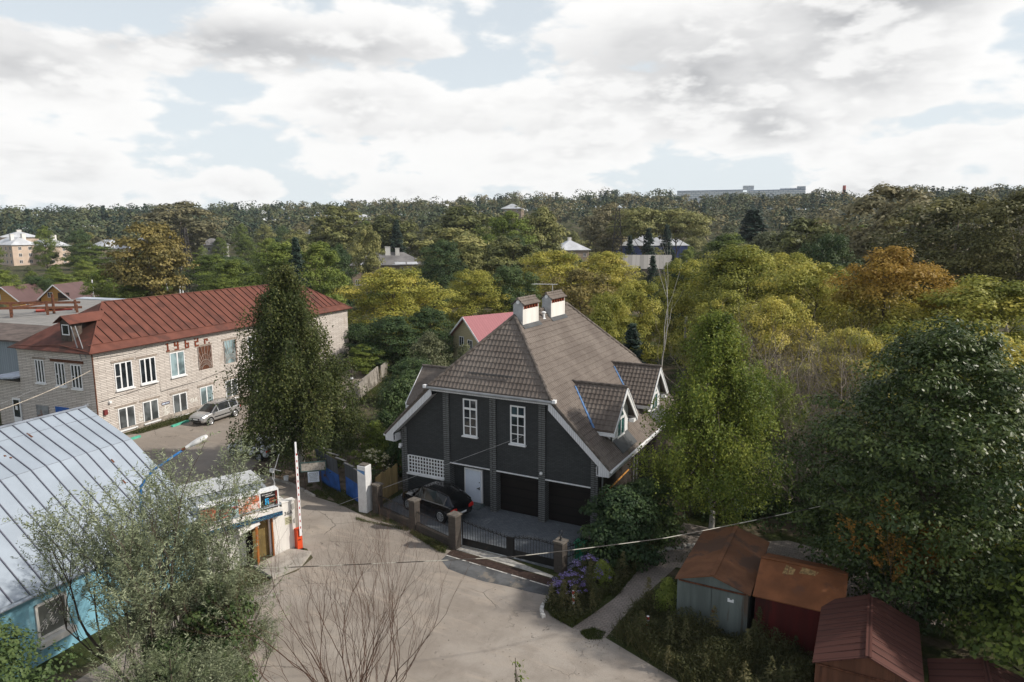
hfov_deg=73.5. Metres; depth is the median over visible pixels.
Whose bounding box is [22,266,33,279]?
grey green tree
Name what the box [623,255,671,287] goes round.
shed
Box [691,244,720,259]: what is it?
olive tree
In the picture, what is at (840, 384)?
bare shrub
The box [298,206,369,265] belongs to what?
olive tree
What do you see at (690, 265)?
yellow maple
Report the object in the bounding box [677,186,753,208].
tower block
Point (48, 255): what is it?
green tree
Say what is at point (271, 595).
kerb
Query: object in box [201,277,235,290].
green tree
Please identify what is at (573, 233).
olive tree
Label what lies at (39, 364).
window
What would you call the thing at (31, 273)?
green tree
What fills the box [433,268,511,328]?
yellow maple
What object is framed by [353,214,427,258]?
olive tree
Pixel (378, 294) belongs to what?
green tree
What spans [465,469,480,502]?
door
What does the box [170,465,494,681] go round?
bare tree
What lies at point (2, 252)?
green tree
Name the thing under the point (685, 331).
utility pole
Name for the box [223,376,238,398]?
window
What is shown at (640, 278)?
olive tree
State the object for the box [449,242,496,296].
olive tree
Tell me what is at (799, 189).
tower block
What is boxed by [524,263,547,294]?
brown tree
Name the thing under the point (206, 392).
window
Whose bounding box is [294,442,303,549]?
boom barrier
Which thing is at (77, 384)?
window
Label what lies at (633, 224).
olive tree
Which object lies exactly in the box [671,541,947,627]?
paving
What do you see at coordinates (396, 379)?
undergrowth
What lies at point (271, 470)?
barrier post
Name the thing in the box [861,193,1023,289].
poplar
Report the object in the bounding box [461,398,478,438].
window
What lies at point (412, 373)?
dark tree
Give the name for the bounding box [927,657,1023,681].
garage
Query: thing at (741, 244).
olive tree
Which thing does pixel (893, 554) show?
sapling
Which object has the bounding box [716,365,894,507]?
bare shrub
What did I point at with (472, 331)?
house
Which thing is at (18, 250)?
apartment house
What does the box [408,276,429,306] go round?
olive tree
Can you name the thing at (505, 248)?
olive tree
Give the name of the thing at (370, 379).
concrete fence
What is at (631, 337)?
spruce
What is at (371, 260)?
olive tree
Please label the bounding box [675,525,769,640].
garage
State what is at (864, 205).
brown tree
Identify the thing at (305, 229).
brown tree
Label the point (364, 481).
gate pillar
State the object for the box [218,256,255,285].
dark tree
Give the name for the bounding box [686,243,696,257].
green tree
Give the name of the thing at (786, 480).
bush
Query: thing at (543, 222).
olive tree
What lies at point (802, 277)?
yellow maple
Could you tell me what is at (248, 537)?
window
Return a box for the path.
[573,523,707,637]
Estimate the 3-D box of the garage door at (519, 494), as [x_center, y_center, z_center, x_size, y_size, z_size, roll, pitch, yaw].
[0.523,8.714,39.219,2.670,2.410,0.025,5,10,28]
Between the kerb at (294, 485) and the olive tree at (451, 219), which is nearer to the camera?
the kerb at (294, 485)
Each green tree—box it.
[0,246,7,266]
[0,269,27,288]
[21,271,38,285]
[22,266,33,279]
[30,225,60,267]
[38,272,84,290]
[42,266,63,283]
[50,264,62,273]
[57,244,131,271]
[68,260,99,283]
[79,268,120,297]
[111,283,149,298]
[180,253,238,291]
[188,240,208,263]
[193,259,256,289]
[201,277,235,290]
[211,237,229,255]
[230,223,251,252]
[233,236,257,260]
[239,241,317,288]
[247,237,276,273]
[298,241,351,303]
[342,343,390,375]
[359,220,369,224]
[364,281,405,305]
[409,329,452,367]
[452,343,470,363]
[473,210,540,253]
[678,249,693,264]
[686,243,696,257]
[693,232,745,260]
[738,230,781,275]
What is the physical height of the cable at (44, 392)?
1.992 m
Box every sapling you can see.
[717,352,809,486]
[729,375,852,477]
[830,491,1011,628]
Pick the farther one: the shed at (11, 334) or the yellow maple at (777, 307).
the shed at (11, 334)
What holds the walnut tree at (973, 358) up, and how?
on the ground at (934, 644)
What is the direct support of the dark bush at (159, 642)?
on the ground at (934, 644)
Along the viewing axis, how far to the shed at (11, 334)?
66.05 m
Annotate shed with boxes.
[0,323,50,373]
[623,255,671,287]
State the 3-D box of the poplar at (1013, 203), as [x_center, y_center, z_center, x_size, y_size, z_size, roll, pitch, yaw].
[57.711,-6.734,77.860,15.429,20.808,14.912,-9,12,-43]
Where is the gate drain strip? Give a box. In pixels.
[447,550,553,584]
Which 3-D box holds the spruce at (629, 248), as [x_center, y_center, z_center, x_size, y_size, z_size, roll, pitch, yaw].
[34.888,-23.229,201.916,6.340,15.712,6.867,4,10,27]
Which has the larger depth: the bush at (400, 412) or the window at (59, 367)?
the window at (59, 367)
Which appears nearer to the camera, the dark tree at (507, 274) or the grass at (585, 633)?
the grass at (585, 633)
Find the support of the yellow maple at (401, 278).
on the ground at (934, 644)
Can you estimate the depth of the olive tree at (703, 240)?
381.73 m
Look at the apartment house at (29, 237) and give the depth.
365.30 m
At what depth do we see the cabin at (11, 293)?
139.36 m
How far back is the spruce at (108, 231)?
316.80 m
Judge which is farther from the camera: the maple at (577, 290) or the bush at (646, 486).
the maple at (577, 290)
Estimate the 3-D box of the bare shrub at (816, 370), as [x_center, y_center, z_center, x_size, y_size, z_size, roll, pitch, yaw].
[19.526,2.920,45.710,17.464,11.753,15.347,8,12,42]
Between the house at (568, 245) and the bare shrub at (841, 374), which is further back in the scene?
the house at (568, 245)
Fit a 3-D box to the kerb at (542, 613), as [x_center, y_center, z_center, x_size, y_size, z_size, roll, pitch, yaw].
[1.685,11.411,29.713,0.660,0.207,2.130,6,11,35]
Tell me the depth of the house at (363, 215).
501.40 m
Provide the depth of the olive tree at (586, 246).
324.25 m
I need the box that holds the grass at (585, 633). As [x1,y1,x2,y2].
[132,367,912,639]
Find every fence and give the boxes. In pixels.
[315,447,357,501]
[353,361,387,400]
[371,481,593,573]
[375,463,397,500]
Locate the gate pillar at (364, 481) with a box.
[357,462,372,512]
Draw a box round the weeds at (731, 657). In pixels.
[611,577,814,681]
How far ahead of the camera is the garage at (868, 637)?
22.84 m
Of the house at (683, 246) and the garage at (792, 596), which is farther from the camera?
the house at (683, 246)
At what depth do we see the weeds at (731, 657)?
25.82 m
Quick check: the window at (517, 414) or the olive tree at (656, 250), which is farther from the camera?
the olive tree at (656, 250)
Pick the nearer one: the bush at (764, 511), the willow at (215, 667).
the willow at (215, 667)
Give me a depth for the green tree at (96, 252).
250.57 m
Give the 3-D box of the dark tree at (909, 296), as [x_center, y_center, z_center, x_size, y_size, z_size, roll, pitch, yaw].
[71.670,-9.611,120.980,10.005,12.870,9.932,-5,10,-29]
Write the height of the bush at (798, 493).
2.978 m
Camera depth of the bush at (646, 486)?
35.03 m
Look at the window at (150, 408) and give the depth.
58.00 m
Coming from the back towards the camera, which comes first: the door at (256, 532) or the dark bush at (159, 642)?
the door at (256, 532)
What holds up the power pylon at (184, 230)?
on the ground at (934, 644)
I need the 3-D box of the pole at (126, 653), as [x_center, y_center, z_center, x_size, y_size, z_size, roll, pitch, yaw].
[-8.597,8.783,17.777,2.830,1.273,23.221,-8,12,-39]
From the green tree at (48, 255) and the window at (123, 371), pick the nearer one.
the window at (123, 371)
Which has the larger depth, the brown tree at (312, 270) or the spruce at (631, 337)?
the brown tree at (312, 270)
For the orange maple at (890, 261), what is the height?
15.179 m
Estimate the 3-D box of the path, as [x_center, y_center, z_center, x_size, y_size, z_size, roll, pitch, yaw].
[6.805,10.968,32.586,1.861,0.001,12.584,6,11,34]
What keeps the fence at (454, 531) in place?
on the ground at (934, 644)
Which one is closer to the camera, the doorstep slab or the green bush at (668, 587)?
the green bush at (668, 587)
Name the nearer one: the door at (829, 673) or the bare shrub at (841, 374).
the door at (829, 673)
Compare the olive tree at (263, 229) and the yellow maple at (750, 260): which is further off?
the olive tree at (263, 229)
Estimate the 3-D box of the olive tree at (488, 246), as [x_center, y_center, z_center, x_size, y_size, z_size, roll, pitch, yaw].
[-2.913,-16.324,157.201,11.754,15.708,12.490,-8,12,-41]
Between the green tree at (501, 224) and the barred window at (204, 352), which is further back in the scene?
the green tree at (501, 224)
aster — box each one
[547,571,587,598]
[568,554,610,587]
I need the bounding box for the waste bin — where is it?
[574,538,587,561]
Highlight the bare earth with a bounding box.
[252,448,336,500]
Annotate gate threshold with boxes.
[457,546,552,577]
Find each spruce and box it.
[105,227,111,239]
[288,237,310,288]
[389,219,406,252]
[621,235,636,282]
[623,323,647,363]
[640,227,657,254]
[644,255,661,304]
[659,224,675,260]
[738,208,770,252]
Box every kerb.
[171,420,188,426]
[244,593,279,602]
[258,474,314,496]
[540,598,548,617]
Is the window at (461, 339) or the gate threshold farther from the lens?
the window at (461, 339)
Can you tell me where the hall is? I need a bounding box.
[0,405,200,677]
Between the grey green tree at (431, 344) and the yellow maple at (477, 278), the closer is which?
the grey green tree at (431, 344)
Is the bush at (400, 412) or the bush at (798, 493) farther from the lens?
the bush at (400, 412)
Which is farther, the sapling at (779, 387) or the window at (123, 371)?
the window at (123, 371)
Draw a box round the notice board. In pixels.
[294,460,325,489]
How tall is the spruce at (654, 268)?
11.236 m
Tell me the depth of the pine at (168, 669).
13.71 m
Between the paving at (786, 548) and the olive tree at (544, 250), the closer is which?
the paving at (786, 548)
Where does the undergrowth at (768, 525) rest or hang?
on the ground at (934, 644)
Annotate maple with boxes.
[332,266,459,353]
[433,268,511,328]
[497,249,601,308]
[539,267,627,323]
[576,251,645,313]
[586,291,647,349]
[600,280,680,363]
[649,258,732,360]
[668,244,819,364]
[668,289,762,417]
[719,295,826,431]
[737,252,838,343]
[742,261,871,379]
[764,245,997,407]
[792,327,892,455]
[830,316,964,445]
[886,273,1023,428]
[886,331,1023,510]
[893,286,1013,337]
[935,530,1023,674]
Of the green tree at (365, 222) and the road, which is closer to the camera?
the road
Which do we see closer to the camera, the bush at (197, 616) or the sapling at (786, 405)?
the bush at (197, 616)
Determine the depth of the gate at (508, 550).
33.97 m
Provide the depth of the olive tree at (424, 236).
325.44 m
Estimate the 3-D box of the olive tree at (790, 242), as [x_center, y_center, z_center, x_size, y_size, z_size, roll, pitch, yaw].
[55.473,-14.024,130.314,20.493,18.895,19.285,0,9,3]
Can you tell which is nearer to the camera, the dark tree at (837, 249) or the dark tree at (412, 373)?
the dark tree at (412, 373)
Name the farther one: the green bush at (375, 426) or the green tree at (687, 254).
the green tree at (687, 254)
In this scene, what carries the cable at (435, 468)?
attached to the house at (567, 393)
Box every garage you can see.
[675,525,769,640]
[753,553,848,655]
[812,593,923,681]
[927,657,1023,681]
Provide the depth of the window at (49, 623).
26.08 m
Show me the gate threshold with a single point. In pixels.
(506, 561)
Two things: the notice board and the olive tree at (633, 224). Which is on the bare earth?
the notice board
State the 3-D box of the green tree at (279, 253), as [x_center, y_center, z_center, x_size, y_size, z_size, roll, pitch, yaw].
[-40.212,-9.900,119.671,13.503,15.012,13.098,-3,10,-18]
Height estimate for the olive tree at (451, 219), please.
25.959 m
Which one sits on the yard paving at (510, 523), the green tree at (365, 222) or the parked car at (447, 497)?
the parked car at (447, 497)
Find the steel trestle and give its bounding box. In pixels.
[0,294,81,317]
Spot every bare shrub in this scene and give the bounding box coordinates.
[652,285,849,425]
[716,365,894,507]
[722,303,905,471]
[746,302,931,476]
[757,314,908,463]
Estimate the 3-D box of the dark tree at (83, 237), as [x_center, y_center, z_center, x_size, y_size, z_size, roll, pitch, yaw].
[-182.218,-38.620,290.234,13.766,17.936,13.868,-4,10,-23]
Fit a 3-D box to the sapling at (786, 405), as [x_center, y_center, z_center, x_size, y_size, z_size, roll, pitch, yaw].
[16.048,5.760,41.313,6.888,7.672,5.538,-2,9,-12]
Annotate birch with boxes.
[210,260,382,475]
[627,305,795,528]
[653,237,681,364]
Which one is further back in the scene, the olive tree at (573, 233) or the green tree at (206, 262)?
the olive tree at (573, 233)
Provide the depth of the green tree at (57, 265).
239.03 m
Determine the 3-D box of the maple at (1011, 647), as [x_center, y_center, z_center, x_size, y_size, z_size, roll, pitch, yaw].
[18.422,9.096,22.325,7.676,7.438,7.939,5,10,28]
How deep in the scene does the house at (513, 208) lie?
550.46 m
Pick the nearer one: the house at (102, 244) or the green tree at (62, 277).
the green tree at (62, 277)
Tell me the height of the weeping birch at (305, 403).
14.574 m
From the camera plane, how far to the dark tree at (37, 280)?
146.35 m
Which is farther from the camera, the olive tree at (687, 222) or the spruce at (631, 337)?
the olive tree at (687, 222)
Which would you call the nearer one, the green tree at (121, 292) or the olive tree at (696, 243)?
the green tree at (121, 292)
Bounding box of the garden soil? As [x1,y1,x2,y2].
[338,422,402,489]
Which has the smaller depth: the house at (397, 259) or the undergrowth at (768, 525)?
the undergrowth at (768, 525)
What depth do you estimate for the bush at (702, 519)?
38.46 m
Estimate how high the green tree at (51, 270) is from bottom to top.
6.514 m
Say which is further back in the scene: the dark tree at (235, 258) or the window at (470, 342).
the dark tree at (235, 258)
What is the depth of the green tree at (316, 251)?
115.27 m
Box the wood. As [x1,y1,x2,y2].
[0,183,1023,246]
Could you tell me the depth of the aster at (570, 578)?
30.21 m
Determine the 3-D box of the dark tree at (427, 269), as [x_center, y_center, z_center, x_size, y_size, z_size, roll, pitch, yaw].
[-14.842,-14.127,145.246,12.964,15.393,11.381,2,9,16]
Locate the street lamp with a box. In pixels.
[139,435,207,612]
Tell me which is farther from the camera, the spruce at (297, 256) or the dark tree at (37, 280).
the dark tree at (37, 280)
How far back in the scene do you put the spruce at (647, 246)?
210.84 m
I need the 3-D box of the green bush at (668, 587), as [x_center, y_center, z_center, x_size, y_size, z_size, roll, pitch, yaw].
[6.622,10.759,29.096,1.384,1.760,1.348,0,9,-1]
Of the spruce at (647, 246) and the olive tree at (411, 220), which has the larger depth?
the olive tree at (411, 220)
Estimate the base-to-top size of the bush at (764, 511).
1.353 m
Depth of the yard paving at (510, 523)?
37.41 m
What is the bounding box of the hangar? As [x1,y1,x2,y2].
[0,297,122,325]
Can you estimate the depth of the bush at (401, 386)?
51.90 m
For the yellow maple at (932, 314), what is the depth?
61.96 m
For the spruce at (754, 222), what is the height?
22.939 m
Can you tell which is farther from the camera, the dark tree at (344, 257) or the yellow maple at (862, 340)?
the dark tree at (344, 257)
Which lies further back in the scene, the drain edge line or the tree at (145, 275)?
the tree at (145, 275)
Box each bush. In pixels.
[116,632,250,681]
[168,581,263,681]
[353,420,398,469]
[364,409,399,445]
[375,375,413,447]
[381,439,401,475]
[398,397,407,457]
[568,483,668,572]
[591,558,614,587]
[624,476,687,551]
[652,576,676,617]
[686,492,746,522]
[729,490,788,523]
[757,474,815,509]
[785,473,859,530]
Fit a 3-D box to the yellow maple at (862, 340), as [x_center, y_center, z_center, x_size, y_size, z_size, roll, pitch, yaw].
[22.772,3.923,46.674,6.584,9.879,7.670,1,9,5]
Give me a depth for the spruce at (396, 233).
221.65 m
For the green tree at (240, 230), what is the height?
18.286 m
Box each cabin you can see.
[0,283,44,306]
[37,280,98,301]
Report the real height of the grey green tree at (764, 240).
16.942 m
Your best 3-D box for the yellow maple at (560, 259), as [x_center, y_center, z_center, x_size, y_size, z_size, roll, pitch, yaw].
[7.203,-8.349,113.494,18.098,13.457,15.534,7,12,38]
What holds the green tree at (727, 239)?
on the ground at (934, 644)
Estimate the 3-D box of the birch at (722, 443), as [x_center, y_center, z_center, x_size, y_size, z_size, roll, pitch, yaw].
[10.126,4.406,35.615,8.935,12.618,9.331,5,10,28]
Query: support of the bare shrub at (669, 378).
on the ground at (934, 644)
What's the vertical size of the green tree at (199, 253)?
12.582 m
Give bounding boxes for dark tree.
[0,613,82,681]
[20,275,53,293]
[61,229,94,262]
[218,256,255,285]
[273,225,289,240]
[321,243,359,310]
[341,323,388,360]
[353,315,424,370]
[377,356,430,414]
[401,305,457,360]
[415,238,470,308]
[483,263,541,313]
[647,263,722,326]
[798,230,863,318]
[800,416,1021,579]
[894,255,922,309]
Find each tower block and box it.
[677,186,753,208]
[747,186,805,209]
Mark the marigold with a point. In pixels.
(515, 673)
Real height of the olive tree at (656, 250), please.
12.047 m
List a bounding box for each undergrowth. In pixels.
[375,360,451,413]
[660,419,1023,629]
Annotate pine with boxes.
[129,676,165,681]
[139,643,209,681]
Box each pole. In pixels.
[122,615,130,681]
[682,317,686,399]
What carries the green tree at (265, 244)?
on the ground at (934, 644)
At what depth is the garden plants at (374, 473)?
41.65 m
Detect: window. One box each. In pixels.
[32,356,46,384]
[34,592,76,649]
[54,362,67,387]
[70,364,83,390]
[110,357,135,391]
[114,402,137,431]
[136,353,158,385]
[139,395,160,424]
[167,348,187,378]
[170,389,189,415]
[196,342,212,369]
[197,382,214,404]
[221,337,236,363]
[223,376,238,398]
[245,334,254,359]
[245,533,253,553]
[407,454,443,480]
[459,336,463,345]
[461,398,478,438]
[467,339,472,349]
[508,405,526,446]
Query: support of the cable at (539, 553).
attached to the street lamp
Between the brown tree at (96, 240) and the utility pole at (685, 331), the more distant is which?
the brown tree at (96, 240)
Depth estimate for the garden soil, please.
46.87 m
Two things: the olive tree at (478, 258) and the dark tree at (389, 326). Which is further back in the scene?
the olive tree at (478, 258)
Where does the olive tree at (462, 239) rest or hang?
on the ground at (934, 644)
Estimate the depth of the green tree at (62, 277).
165.93 m
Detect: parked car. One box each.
[189,398,240,424]
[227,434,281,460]
[401,480,473,522]
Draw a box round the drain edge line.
[446,555,547,585]
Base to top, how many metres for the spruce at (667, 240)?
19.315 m
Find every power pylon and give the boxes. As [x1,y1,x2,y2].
[176,227,197,292]
[606,208,626,266]
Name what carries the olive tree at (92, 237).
on the ground at (934, 644)
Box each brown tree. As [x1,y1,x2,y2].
[85,237,102,243]
[132,201,229,269]
[208,231,225,238]
[290,223,308,234]
[303,258,327,289]
[408,246,424,256]
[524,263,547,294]
[578,201,631,254]
[814,183,965,316]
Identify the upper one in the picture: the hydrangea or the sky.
the sky
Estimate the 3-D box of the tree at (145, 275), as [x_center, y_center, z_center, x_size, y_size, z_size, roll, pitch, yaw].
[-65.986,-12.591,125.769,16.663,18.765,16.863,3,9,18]
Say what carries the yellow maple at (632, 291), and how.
on the ground at (934, 644)
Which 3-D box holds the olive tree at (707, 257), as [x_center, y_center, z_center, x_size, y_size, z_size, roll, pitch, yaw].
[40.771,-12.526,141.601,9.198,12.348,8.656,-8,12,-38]
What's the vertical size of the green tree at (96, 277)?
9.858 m
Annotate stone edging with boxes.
[657,543,694,552]
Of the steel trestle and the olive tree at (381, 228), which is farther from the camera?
the olive tree at (381, 228)
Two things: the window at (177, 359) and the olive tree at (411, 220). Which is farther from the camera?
the olive tree at (411, 220)
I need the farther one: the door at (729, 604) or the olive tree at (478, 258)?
the olive tree at (478, 258)
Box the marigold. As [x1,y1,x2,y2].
[510,658,528,681]
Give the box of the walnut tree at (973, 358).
[760,313,1023,637]
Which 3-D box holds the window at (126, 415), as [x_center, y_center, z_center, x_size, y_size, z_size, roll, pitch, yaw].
[-31.333,6.202,55.905,0.158,2.130,2.000,3,10,22]
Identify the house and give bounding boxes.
[0,230,38,241]
[0,234,36,265]
[35,235,70,264]
[86,240,130,264]
[200,238,229,263]
[350,247,423,288]
[353,214,370,224]
[383,283,675,526]
[447,312,512,356]
[501,204,523,220]
[561,237,590,264]
[616,236,689,261]
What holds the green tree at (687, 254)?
on the ground at (934, 644)
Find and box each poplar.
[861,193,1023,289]
[935,188,1023,331]
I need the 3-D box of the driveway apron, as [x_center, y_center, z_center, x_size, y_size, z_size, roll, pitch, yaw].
[-0.948,11.054,32.284,6.202,0.001,1.248,5,11,31]
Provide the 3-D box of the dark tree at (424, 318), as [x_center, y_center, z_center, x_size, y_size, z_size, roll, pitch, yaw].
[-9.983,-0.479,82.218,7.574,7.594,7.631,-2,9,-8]
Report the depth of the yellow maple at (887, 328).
47.21 m
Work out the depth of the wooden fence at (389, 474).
41.84 m
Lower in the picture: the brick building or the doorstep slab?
the doorstep slab
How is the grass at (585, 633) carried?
on the ground at (934, 644)
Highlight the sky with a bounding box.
[0,0,1023,228]
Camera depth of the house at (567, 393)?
39.41 m
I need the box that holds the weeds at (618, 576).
[130,368,661,625]
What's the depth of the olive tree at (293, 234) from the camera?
295.90 m
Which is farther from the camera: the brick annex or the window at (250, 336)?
the window at (250, 336)
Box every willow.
[2,419,288,681]
[60,546,291,681]
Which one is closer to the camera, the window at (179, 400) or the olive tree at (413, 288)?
the window at (179, 400)
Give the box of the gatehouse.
[178,470,295,574]
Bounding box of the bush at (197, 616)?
[168,581,263,681]
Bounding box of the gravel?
[94,374,892,681]
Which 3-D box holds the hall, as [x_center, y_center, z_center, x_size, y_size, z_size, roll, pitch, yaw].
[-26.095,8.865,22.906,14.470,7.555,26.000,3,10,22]
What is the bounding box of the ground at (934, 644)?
[0,208,1023,681]
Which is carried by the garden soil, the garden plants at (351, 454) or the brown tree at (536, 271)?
the garden plants at (351, 454)
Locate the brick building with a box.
[7,284,352,432]
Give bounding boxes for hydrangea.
[356,448,390,475]
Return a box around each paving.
[383,494,599,570]
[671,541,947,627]
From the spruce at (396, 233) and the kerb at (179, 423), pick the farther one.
the spruce at (396, 233)
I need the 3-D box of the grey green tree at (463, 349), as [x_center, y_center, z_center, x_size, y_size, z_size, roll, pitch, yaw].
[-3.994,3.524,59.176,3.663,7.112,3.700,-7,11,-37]
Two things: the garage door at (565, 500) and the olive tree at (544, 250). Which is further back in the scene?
the olive tree at (544, 250)
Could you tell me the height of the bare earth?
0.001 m
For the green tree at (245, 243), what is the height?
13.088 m
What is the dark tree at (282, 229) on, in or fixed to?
on the ground at (934, 644)
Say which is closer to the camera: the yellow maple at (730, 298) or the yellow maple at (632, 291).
the yellow maple at (730, 298)
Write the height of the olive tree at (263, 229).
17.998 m
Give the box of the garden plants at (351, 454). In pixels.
[338,450,371,478]
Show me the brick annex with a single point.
(10, 386)
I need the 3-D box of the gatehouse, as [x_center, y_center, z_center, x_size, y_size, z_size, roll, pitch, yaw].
[-14.518,8.843,35.558,4.850,3.500,7.024,-8,12,-41]
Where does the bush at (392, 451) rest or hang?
on the garden soil
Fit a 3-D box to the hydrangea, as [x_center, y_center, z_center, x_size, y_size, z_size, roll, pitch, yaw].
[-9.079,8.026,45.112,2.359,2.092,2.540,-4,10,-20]
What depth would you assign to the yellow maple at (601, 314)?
66.76 m
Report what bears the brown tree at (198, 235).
on the ground at (934, 644)
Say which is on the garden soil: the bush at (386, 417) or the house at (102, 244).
the bush at (386, 417)
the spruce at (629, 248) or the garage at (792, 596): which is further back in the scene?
the spruce at (629, 248)
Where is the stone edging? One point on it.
(688, 545)
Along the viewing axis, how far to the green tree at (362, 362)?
76.46 m
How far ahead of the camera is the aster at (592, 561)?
31.38 m
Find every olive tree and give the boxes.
[73,232,95,244]
[252,224,277,252]
[279,229,305,243]
[288,237,311,269]
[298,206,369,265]
[347,237,374,270]
[350,225,385,291]
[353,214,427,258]
[404,219,420,240]
[406,227,489,289]
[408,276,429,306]
[421,225,434,241]
[423,205,504,246]
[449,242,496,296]
[479,236,517,294]
[479,237,547,295]
[517,205,569,253]
[537,248,555,278]
[561,230,585,244]
[561,260,580,299]
[580,237,594,258]
[607,206,675,253]
[627,271,649,302]
[642,208,716,255]
[642,247,664,254]
[684,236,703,256]
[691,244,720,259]
[693,226,709,244]
[693,251,725,292]
[726,243,752,290]
[753,217,851,303]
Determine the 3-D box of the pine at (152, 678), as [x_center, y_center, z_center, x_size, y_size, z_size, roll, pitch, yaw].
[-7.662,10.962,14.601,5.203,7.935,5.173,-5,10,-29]
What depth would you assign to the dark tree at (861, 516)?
32.01 m
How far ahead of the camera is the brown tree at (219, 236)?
362.81 m
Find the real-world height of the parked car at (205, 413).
1.735 m
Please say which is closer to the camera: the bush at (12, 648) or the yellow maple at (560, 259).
the bush at (12, 648)
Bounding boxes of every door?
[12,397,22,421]
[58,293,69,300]
[255,526,259,564]
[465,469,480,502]
[500,472,537,516]
[549,481,590,526]
[679,579,745,636]
[818,663,888,681]
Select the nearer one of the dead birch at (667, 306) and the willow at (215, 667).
the willow at (215, 667)
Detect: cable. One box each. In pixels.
[1,370,90,409]
[144,463,1009,568]
[333,437,519,506]
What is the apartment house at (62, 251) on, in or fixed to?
on the ground at (934, 644)
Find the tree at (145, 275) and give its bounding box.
[97,221,200,296]
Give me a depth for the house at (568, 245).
297.55 m
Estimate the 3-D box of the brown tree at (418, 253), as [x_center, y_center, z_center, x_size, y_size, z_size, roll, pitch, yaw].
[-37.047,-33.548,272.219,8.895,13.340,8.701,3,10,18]
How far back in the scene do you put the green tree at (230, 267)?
136.66 m
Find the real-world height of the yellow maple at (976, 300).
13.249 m
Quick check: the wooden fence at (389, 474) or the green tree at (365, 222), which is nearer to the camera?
the wooden fence at (389, 474)
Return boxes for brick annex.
[0,371,24,423]
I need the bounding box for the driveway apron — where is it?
[442,556,549,595]
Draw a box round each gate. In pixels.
[462,519,553,566]
[567,538,585,565]
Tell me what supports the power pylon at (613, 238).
on the ground at (934, 644)
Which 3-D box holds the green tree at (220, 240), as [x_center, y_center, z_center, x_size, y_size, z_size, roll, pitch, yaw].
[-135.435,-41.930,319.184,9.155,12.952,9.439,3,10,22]
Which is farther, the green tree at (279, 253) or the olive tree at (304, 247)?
the olive tree at (304, 247)
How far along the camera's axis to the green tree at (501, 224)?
190.37 m
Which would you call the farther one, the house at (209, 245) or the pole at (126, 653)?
the house at (209, 245)
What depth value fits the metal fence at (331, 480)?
42.48 m
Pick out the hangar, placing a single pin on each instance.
(28, 316)
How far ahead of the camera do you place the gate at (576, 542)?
33.19 m
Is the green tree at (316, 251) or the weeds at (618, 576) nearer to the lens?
the weeds at (618, 576)
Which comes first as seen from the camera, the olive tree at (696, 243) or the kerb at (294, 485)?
the kerb at (294, 485)
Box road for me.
[75,367,677,681]
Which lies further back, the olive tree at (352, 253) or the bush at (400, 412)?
the olive tree at (352, 253)
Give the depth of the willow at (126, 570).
21.49 m
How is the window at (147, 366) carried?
in the brick building
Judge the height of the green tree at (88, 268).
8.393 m
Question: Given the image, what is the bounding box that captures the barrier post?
[269,455,280,484]
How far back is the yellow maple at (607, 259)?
118.28 m
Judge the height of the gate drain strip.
0.001 m
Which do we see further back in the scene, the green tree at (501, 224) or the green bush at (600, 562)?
the green tree at (501, 224)
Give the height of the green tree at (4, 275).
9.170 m
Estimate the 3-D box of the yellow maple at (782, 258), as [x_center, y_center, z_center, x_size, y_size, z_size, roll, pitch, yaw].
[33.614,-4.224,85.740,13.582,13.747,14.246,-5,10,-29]
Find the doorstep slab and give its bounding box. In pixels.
[254,548,310,578]
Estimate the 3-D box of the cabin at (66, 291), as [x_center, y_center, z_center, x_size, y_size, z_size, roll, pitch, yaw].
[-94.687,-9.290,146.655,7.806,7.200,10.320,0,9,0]
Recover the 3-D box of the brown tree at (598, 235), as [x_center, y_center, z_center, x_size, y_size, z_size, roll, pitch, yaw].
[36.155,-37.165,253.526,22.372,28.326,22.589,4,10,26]
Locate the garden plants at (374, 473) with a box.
[371,467,381,482]
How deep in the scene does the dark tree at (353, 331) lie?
83.62 m
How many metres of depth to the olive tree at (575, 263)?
147.11 m
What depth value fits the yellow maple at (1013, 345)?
36.48 m
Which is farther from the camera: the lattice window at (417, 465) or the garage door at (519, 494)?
the lattice window at (417, 465)
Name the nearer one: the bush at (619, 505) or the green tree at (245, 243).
the bush at (619, 505)

